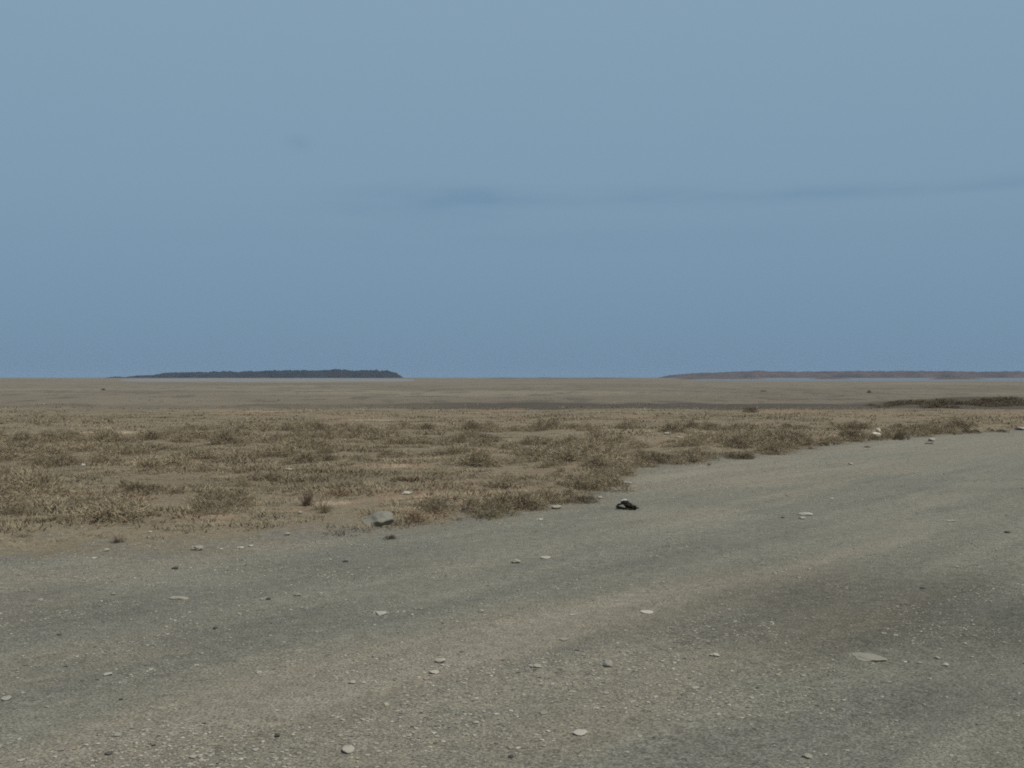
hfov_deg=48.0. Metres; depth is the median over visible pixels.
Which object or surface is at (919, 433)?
dry shrub
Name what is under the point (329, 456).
dry shrub
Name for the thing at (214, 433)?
dry shrub
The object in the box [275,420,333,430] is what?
dry shrub
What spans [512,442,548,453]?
dry shrub
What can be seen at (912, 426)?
dry shrub
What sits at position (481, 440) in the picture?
dry shrub
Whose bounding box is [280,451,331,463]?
dry shrub
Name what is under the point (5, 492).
dry shrub
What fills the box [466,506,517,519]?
green shrub
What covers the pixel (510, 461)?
dry shrub
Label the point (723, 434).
dry shrub
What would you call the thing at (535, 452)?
dry shrub
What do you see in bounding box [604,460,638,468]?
dry shrub
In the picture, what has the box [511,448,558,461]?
dry shrub
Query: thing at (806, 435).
dry shrub
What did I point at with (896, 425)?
dry shrub
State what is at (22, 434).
dry shrub
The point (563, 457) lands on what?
dry shrub
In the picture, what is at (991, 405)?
dark bush
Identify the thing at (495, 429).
dry shrub
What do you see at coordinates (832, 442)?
dry shrub
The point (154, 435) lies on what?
dry shrub
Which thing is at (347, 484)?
dry shrub
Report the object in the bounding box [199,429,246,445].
dry shrub
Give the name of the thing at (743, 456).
dark bush
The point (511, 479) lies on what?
dry shrub
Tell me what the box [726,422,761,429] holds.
dry shrub
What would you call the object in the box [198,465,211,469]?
dry shrub
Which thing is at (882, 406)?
dark bush
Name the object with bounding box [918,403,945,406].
dark bush
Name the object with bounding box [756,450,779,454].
dry shrub
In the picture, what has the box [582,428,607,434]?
dry shrub
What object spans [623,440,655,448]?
dry shrub
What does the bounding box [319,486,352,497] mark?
rusty shrub
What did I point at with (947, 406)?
dark bush
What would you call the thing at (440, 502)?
dry shrub
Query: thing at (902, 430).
dry shrub
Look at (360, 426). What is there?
dry shrub
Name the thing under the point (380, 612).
stone
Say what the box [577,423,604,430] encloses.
dry shrub
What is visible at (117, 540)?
twiggy plant
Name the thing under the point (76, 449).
dry shrub
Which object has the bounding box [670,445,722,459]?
dry shrub
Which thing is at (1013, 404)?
dark bush
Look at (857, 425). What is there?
dry shrub
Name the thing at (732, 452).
dry shrub
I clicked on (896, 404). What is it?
dark bush
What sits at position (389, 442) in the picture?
dry shrub
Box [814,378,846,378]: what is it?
mud bank
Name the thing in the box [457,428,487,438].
dry shrub
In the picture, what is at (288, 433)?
dry shrub
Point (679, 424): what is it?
dry shrub
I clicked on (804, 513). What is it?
stone
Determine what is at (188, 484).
dry shrub
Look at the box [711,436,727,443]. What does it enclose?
dry shrub
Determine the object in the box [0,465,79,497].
dry shrub
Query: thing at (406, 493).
stone
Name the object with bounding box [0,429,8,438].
dry shrub
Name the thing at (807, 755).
stone
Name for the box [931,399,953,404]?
dark bush
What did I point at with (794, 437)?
dry shrub
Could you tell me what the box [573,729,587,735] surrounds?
stone
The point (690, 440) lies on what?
dry shrub
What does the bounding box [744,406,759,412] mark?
dark bush
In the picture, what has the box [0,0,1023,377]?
sky
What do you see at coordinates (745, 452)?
dry shrub
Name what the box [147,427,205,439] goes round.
dry shrub
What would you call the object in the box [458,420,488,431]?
dry shrub
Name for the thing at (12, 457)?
dry shrub
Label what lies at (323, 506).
grass tuft
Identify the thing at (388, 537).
dark bush
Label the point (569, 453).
dry shrub
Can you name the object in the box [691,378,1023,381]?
water
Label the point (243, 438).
dry shrub
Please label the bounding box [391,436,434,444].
dry shrub
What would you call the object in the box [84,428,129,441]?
dry shrub
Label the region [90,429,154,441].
dry shrub
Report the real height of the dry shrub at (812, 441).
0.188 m
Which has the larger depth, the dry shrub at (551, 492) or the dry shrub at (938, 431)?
the dry shrub at (938, 431)
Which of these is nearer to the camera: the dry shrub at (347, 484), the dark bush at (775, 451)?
the dry shrub at (347, 484)
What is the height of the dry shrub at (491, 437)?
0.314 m
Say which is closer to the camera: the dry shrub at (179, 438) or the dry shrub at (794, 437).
the dry shrub at (794, 437)
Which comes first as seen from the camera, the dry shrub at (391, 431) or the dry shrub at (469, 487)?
the dry shrub at (469, 487)
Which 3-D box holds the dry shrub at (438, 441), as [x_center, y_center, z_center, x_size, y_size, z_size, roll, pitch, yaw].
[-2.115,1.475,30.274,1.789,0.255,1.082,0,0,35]
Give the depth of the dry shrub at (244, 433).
32.71 m
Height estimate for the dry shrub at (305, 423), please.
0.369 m
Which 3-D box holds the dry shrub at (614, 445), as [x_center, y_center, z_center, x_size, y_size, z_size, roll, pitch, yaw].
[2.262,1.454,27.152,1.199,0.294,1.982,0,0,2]
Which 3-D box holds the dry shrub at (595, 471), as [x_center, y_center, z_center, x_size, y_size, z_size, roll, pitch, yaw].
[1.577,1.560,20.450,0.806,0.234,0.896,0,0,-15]
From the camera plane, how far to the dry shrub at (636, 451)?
25.70 m
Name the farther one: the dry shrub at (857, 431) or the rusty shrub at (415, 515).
the dry shrub at (857, 431)
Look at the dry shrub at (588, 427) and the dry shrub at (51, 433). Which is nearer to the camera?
the dry shrub at (51, 433)
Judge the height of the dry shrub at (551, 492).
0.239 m
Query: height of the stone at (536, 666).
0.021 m
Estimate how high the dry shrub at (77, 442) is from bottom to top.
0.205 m
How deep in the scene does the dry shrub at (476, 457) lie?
23.01 m
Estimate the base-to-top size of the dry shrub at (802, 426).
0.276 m
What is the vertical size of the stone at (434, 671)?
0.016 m
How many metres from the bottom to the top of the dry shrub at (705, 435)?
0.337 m
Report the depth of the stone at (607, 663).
7.11 m
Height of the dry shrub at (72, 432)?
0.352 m
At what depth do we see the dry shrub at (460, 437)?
31.08 m
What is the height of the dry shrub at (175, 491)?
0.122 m
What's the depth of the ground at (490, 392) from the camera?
53.41 m
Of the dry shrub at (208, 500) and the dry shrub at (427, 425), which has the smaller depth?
the dry shrub at (208, 500)
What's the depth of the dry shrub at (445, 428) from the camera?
37.61 m
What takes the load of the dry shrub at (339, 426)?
on the ground at (490, 392)
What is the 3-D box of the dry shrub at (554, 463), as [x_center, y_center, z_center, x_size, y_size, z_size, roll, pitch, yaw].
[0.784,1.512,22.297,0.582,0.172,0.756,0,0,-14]
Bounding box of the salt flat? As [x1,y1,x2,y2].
[121,378,413,381]
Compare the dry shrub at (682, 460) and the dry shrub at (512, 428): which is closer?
the dry shrub at (682, 460)
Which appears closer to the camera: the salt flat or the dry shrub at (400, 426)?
the dry shrub at (400, 426)
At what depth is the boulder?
13.75 m
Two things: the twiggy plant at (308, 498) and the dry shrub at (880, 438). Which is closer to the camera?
the twiggy plant at (308, 498)
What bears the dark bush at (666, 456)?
on the ground at (490, 392)
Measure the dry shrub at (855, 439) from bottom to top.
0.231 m
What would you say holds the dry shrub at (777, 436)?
on the ground at (490, 392)
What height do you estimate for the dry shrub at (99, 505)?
0.345 m
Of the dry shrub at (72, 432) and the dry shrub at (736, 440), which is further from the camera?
the dry shrub at (72, 432)
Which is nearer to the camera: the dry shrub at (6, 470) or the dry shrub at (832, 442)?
the dry shrub at (6, 470)
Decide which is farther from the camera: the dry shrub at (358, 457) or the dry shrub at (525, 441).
the dry shrub at (525, 441)
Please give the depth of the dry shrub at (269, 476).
19.87 m
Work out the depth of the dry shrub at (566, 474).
19.47 m
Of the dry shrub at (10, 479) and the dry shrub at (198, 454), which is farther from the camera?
the dry shrub at (198, 454)
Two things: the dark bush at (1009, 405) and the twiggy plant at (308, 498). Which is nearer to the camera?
the twiggy plant at (308, 498)
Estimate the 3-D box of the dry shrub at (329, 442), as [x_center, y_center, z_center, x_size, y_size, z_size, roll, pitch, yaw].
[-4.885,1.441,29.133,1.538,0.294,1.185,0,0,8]
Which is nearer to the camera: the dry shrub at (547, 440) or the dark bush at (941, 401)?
the dry shrub at (547, 440)
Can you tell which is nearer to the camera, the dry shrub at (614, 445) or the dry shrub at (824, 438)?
the dry shrub at (614, 445)
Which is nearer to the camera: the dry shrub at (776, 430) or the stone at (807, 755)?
the stone at (807, 755)
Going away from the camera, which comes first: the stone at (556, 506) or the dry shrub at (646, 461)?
the stone at (556, 506)
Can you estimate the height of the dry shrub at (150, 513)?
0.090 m
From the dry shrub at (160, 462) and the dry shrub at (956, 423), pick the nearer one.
the dry shrub at (160, 462)
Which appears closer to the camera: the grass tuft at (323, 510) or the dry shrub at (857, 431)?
the grass tuft at (323, 510)
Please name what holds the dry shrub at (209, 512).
on the ground at (490, 392)
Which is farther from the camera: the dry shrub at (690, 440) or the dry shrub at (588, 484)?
the dry shrub at (690, 440)
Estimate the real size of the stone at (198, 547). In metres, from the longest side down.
0.129 x 0.108 x 0.050 m
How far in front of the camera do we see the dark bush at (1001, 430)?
37.82 m
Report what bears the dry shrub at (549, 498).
on the ground at (490, 392)
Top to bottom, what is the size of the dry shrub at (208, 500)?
0.248 m
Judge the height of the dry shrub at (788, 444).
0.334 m
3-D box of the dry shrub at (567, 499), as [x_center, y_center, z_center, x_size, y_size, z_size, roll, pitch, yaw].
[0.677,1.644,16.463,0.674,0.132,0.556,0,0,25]
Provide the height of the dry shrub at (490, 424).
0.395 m
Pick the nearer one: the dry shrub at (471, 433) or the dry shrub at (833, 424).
the dry shrub at (471, 433)
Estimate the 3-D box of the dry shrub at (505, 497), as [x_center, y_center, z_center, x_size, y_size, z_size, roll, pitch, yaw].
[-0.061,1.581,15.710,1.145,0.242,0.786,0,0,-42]
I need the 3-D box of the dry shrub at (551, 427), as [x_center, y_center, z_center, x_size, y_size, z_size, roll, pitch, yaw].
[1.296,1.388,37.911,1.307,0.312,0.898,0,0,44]
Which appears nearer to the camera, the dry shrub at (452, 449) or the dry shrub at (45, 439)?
the dry shrub at (452, 449)
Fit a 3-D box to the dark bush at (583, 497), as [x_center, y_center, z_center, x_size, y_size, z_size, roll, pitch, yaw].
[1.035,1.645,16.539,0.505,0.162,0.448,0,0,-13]
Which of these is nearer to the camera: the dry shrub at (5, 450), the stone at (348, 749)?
the stone at (348, 749)
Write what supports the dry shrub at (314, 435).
on the ground at (490, 392)
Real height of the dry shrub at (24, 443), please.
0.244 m
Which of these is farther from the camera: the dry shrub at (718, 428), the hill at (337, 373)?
the hill at (337, 373)
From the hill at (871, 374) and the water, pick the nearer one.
the water
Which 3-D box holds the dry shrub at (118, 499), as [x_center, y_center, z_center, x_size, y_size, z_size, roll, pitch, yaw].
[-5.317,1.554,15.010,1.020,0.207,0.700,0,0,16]
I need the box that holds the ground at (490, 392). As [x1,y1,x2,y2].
[0,378,1023,560]
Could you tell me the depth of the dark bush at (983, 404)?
68.14 m
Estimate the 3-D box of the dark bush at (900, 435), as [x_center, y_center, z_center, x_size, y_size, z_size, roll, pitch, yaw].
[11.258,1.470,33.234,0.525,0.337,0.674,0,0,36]
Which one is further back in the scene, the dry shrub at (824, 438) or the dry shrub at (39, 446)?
the dry shrub at (824, 438)
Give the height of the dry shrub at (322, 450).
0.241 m
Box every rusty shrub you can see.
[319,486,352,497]
[400,511,432,524]
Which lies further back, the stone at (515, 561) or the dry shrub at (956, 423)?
the dry shrub at (956, 423)
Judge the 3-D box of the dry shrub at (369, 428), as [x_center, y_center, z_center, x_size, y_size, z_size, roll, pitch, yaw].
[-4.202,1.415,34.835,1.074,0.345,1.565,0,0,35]
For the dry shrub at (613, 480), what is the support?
on the ground at (490, 392)
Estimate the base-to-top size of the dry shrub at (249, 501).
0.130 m
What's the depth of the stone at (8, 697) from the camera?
6.43 m
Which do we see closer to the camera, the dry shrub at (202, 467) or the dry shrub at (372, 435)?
the dry shrub at (202, 467)
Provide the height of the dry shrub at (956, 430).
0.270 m
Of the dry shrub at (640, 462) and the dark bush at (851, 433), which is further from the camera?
the dark bush at (851, 433)
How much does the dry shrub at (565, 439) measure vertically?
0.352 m
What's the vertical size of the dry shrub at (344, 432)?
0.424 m
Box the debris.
[614,499,639,509]
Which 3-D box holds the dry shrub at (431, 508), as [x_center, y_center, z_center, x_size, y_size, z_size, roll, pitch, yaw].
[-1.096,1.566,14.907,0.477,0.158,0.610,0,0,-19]
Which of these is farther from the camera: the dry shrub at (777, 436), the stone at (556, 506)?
the dry shrub at (777, 436)
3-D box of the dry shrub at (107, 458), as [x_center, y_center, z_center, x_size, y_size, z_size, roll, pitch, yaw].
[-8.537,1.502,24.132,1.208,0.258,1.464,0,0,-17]
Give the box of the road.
[0,431,1023,767]
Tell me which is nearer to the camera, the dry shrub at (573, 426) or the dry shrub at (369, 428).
the dry shrub at (369, 428)
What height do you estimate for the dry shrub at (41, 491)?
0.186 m
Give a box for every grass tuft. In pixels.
[21,504,39,515]
[307,495,338,510]
[314,503,333,513]
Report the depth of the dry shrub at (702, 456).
24.42 m
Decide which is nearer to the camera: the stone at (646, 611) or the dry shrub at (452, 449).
the stone at (646, 611)
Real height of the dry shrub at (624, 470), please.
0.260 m
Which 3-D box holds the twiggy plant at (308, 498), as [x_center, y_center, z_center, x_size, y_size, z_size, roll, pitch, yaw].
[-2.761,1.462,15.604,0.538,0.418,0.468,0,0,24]
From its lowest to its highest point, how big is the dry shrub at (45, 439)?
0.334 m
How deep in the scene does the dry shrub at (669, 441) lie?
29.20 m
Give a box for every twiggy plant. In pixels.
[101,530,124,543]
[292,479,320,505]
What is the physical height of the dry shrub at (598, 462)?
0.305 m
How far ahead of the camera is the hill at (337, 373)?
3227.49 m
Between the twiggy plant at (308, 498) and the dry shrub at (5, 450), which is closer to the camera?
the twiggy plant at (308, 498)
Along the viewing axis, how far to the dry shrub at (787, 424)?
39.50 m
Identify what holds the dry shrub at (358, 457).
on the ground at (490, 392)
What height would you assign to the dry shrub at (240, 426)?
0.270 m
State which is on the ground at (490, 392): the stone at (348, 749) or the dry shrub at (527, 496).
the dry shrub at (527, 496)
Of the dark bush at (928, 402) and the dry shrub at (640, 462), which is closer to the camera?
the dry shrub at (640, 462)
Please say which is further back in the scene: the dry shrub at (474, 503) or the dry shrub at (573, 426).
the dry shrub at (573, 426)
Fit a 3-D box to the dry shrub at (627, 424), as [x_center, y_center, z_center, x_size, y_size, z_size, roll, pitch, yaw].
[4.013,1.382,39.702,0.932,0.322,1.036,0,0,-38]
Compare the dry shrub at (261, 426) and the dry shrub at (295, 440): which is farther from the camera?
the dry shrub at (261, 426)
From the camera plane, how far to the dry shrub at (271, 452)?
25.26 m
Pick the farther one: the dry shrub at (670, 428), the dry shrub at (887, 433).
the dry shrub at (670, 428)
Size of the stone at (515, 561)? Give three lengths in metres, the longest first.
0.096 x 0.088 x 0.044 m
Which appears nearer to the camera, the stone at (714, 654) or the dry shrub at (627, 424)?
the stone at (714, 654)
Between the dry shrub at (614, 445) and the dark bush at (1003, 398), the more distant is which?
the dark bush at (1003, 398)
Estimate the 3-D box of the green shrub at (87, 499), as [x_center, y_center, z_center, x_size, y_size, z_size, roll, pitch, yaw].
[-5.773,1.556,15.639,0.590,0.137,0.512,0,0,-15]
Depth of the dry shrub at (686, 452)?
24.56 m
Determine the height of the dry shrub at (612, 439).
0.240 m
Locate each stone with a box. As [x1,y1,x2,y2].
[1,695,11,699]
[169,596,188,598]
[191,545,202,549]
[342,745,354,752]
[373,611,386,614]
[401,491,411,494]
[429,670,438,673]
[434,658,445,662]
[511,559,519,562]
[530,664,541,667]
[551,505,561,508]
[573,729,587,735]
[603,660,612,666]
[640,610,652,613]
[710,653,719,656]
[798,512,812,514]
[802,753,812,757]
[849,652,886,660]
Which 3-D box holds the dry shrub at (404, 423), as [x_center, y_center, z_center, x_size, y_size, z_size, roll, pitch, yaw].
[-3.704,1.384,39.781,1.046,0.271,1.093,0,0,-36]
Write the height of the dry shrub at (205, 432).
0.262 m
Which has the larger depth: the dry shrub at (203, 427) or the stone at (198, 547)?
the dry shrub at (203, 427)
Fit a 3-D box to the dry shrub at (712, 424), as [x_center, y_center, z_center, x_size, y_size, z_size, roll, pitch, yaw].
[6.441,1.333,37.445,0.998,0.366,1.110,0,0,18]
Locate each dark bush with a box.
[110,480,166,494]
[382,535,396,539]
[568,494,600,503]
[654,451,675,460]
[723,453,754,459]
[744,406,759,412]
[750,445,782,453]
[811,442,829,445]
[836,430,859,438]
[873,405,893,407]
[885,403,902,405]
[892,430,910,439]
[905,399,942,403]
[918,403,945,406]
[927,404,961,408]
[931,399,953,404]
[947,400,964,404]
[961,427,981,433]
[974,402,998,405]
[978,404,1000,406]
[983,427,1009,432]
[991,395,1021,401]
[998,400,1023,405]
[998,404,1012,406]
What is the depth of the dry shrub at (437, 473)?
20.52 m
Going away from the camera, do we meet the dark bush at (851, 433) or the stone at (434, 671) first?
the stone at (434, 671)
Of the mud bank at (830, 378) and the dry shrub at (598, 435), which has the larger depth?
the mud bank at (830, 378)
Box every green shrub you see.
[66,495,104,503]
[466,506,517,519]
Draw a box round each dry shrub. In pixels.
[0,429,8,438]
[0,429,41,443]
[0,439,43,447]
[0,443,61,454]
[0,445,18,454]
[0,452,34,461]
[0,465,27,473]
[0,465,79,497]
[0,473,53,491]
[0,488,29,501]
[0,490,21,510]
[0,501,36,515]
[12,450,86,465]
[18,433,61,443]
[29,440,106,452]
[30,452,83,466]
[33,428,66,442]
[36,484,75,493]
[46,513,77,521]
[56,429,86,436]
[57,440,106,444]
[58,434,94,442]
[70,495,160,524]
[79,496,135,509]
[80,450,130,462]
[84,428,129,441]
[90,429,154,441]
[102,442,161,455]
[117,449,200,469]
[133,461,156,467]
[136,429,163,440]
[144,510,157,516]
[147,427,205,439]
[163,488,187,493]
[167,433,200,442]
[172,445,260,460]
[174,496,255,513]
[177,423,217,429]
[178,482,197,488]
[183,448,215,457]
[183,483,258,506]
[190,508,222,517]
[191,430,210,438]
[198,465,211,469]
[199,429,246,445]
[200,427,245,438]
[214,427,257,438]
[221,476,254,486]
[221,499,257,505]
[224,437,252,443]
[233,423,255,428]
[234,442,308,458]
[238,435,278,442]
[246,421,295,430]
[250,471,284,481]
[255,427,333,442]
[274,429,322,440]
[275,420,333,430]
[276,435,330,447]
[277,456,300,463]
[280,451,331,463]
[292,419,321,427]
[303,436,349,445]
[309,422,351,430]
[314,445,339,453]
[315,426,367,438]
[317,453,341,460]
[333,480,363,488]
[341,423,374,431]
[346,453,373,460]
[351,426,390,436]
[354,428,409,440]
[361,427,407,438]
[372,449,407,458]
[376,422,428,429]
[382,437,409,444]
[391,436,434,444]
[393,422,412,427]
[409,436,456,445]
[413,422,439,429]
[415,499,445,511]
[416,494,460,510]
[427,470,453,476]
[432,425,456,430]
[435,446,468,453]
[436,448,506,467]
[442,431,472,442]
[452,484,493,491]
[453,495,521,516]
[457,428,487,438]
[458,419,501,427]
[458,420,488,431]
[467,437,491,443]
[474,432,504,441]
[478,426,510,432]
[479,492,545,509]
[482,490,561,511]
[487,476,519,483]
[494,457,539,464]
[496,442,523,449]
[503,424,525,431]
[507,447,548,455]
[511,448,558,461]
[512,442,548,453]
[516,443,578,459]
[518,437,538,444]
[524,418,568,431]
[527,485,580,502]
[529,434,561,445]
[530,438,605,452]
[532,442,634,463]
[537,493,557,503]
[538,459,567,466]
[539,455,586,463]
[542,422,561,429]
[543,470,608,480]
[546,434,596,446]
[549,495,581,504]
[553,422,584,428]
[560,473,638,492]
[561,480,596,488]
[574,455,617,469]
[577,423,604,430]
[578,427,633,441]
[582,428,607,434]
[585,466,623,477]
[591,440,631,452]
[598,436,626,443]
[599,463,637,476]
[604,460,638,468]
[605,450,637,457]
[614,422,634,428]
[620,420,639,427]
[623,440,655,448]
[627,448,652,454]
[627,448,669,463]
[627,459,656,467]
[636,458,656,464]
[656,423,691,432]
[656,454,709,464]
[657,438,682,444]
[659,422,685,427]
[667,449,699,461]
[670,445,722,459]
[675,434,710,445]
[676,432,728,442]
[682,454,709,461]
[683,419,701,428]
[691,429,731,440]
[696,421,721,429]
[704,426,736,430]
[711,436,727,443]
[715,434,752,448]
[721,431,773,444]
[723,451,737,457]
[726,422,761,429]
[727,426,759,435]
[730,450,761,456]
[739,426,797,440]
[753,430,805,442]
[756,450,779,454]
[764,437,805,450]
[775,433,807,444]
[778,423,813,429]
[778,429,819,441]
[779,422,793,428]
[787,425,809,429]
[798,438,820,444]
[815,435,852,443]
[820,437,843,443]
[823,420,849,428]
[830,418,878,430]
[836,428,868,435]
[840,435,867,442]
[859,432,889,440]
[868,431,894,438]
[880,425,909,434]
[885,423,909,428]
[906,429,932,436]
[907,424,926,428]
[915,425,948,433]
[937,417,982,428]
[943,427,960,433]
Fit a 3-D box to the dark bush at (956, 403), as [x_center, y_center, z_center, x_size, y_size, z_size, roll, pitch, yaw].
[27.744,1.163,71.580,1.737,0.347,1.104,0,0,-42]
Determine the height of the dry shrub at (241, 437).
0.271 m
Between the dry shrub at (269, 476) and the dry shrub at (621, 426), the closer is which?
the dry shrub at (269, 476)
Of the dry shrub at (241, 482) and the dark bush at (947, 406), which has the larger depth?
the dark bush at (947, 406)
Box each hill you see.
[107,369,402,377]
[659,370,1023,377]
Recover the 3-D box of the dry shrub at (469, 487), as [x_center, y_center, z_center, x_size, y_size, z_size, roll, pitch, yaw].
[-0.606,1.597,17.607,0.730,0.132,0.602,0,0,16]
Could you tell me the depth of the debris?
15.63 m
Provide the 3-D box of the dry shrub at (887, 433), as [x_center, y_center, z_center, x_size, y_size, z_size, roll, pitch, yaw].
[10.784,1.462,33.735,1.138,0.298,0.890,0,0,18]
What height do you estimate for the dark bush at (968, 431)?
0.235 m
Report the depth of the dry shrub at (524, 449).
25.77 m
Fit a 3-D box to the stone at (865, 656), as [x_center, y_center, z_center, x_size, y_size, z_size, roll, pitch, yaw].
[2.289,1.757,7.415,0.184,0.016,0.232,0,0,-18]
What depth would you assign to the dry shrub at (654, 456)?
23.96 m
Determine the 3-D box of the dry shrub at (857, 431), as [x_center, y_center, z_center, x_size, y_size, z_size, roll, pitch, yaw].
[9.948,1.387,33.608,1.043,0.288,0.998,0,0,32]
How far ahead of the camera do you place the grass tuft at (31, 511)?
14.40 m
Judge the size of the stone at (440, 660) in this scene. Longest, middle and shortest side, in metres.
0.077 x 0.058 x 0.031 m
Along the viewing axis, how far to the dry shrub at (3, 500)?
14.76 m
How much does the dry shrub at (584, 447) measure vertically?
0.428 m
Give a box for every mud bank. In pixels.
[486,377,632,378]
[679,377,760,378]
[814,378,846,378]
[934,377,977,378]
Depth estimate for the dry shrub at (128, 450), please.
25.98 m
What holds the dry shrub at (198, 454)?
on the ground at (490, 392)
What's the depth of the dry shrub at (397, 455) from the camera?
25.57 m
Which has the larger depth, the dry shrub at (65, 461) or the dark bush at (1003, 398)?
the dark bush at (1003, 398)
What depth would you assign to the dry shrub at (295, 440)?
28.41 m
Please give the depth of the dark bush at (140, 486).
17.14 m
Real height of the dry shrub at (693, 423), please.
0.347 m
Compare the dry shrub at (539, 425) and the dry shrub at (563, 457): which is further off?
the dry shrub at (539, 425)
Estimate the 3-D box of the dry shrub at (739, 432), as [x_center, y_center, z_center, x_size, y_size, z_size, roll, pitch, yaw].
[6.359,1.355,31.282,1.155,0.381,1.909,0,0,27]
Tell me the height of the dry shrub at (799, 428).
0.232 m
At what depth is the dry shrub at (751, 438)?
28.25 m
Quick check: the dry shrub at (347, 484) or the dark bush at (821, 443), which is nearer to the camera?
the dry shrub at (347, 484)
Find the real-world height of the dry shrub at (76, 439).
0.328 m
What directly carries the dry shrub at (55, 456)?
on the ground at (490, 392)
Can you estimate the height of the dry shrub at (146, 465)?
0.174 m
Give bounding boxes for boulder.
[362,511,393,525]
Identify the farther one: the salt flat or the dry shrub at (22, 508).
the salt flat
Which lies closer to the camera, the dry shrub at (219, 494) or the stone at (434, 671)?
the stone at (434, 671)
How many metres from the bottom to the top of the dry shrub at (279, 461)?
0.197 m
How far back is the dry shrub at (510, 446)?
28.31 m
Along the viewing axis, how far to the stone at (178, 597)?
9.32 m
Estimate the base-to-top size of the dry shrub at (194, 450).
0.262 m
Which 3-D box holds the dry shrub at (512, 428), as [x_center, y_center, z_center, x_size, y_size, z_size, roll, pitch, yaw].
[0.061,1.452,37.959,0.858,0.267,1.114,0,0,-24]

